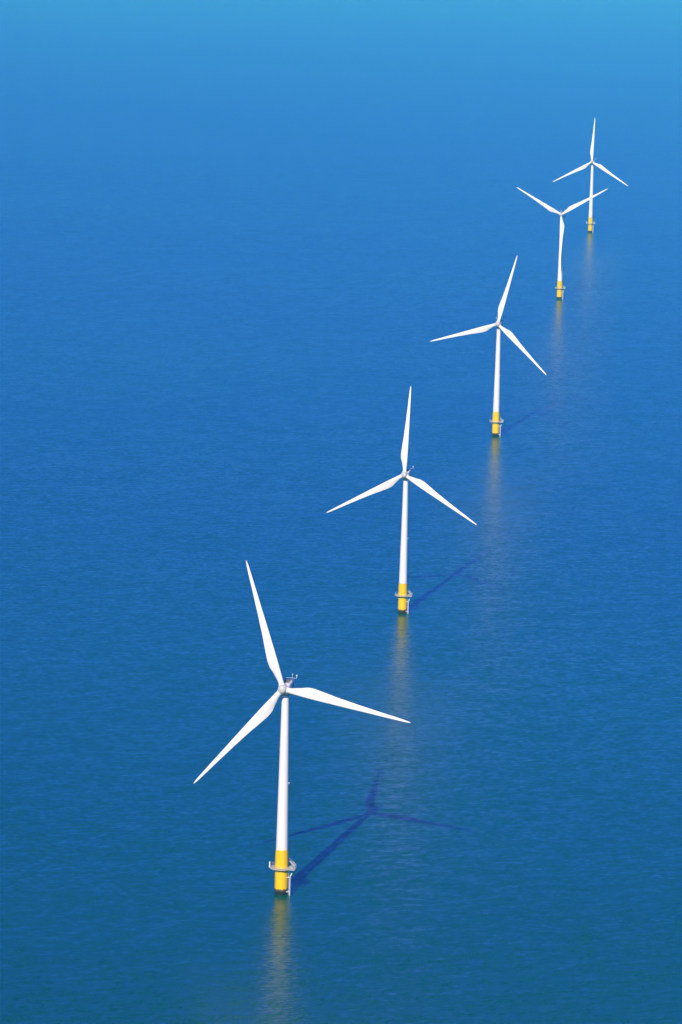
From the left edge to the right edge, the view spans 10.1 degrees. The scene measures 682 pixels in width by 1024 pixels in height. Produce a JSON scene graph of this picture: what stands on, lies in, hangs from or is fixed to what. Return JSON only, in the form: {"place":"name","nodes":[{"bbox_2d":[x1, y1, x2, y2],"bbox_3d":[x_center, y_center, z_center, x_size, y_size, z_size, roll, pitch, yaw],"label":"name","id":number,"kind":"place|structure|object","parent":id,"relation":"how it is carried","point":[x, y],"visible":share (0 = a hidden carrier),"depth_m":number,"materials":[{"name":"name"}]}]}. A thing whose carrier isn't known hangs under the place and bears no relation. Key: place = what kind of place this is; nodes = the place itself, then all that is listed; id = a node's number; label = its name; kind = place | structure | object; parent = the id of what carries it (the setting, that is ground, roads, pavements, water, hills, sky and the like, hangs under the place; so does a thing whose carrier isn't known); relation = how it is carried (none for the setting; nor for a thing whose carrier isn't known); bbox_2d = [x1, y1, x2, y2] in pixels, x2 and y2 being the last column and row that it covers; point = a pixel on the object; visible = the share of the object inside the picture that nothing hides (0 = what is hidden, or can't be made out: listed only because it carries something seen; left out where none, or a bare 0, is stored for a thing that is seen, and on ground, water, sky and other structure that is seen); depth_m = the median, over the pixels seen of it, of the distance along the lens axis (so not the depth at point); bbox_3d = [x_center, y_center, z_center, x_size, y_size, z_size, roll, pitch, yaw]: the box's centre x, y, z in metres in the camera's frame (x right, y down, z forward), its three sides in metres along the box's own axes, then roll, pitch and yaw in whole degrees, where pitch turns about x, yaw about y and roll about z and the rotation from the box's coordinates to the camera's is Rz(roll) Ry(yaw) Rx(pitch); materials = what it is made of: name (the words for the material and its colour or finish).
{"place":"outdoors","nodes":[
{"label":"outdoors","id":0,"kind":"place"},
{"bbox_2d":[0,0,681,1023],"bbox_3d":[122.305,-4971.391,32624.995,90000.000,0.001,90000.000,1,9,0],"label":"water","id":1,"kind":"structure","parent":0,"point":[256,256],"depth_m":2155.13,"materials":[{"name":"blue liquid"}]},
{"bbox_2d":[193,561,410,895],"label":"wind turbine","id":2,"kind":"object","parent":1,"relation":"in","point":[282,867],"visible":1,"depth_m":1323.08,"materials":[{"name":"white metal"}]},
{"bbox_2d":[327,386,476,613],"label":"wind turbine","id":3,"kind":"object","parent":1,"relation":"in","point":[403,595],"visible":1,"depth_m":1845.20,"materials":[{"name":"white metal"}]},
{"bbox_2d":[432,257,545,436],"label":"wind turbine","id":4,"kind":"object","parent":1,"relation":"in","point":[496,421],"visible":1,"depth_m":2452.61,"materials":[{"name":"white metal"}]},
{"bbox_2d":[517,187,606,298],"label":"wind turbine","id":5,"kind":"object","parent":1,"relation":"in","point":[559,288],"visible":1,"depth_m":3284.49,"materials":[{"name":"white metal"}]},
{"bbox_2d":[553,119,627,232],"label":"wind turbine","id":6,"kind":"object","parent":1,"relation":"in","point":[590,223],"visible":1,"depth_m":3935.42,"materials":[{"name":"white metal"}]}
]}

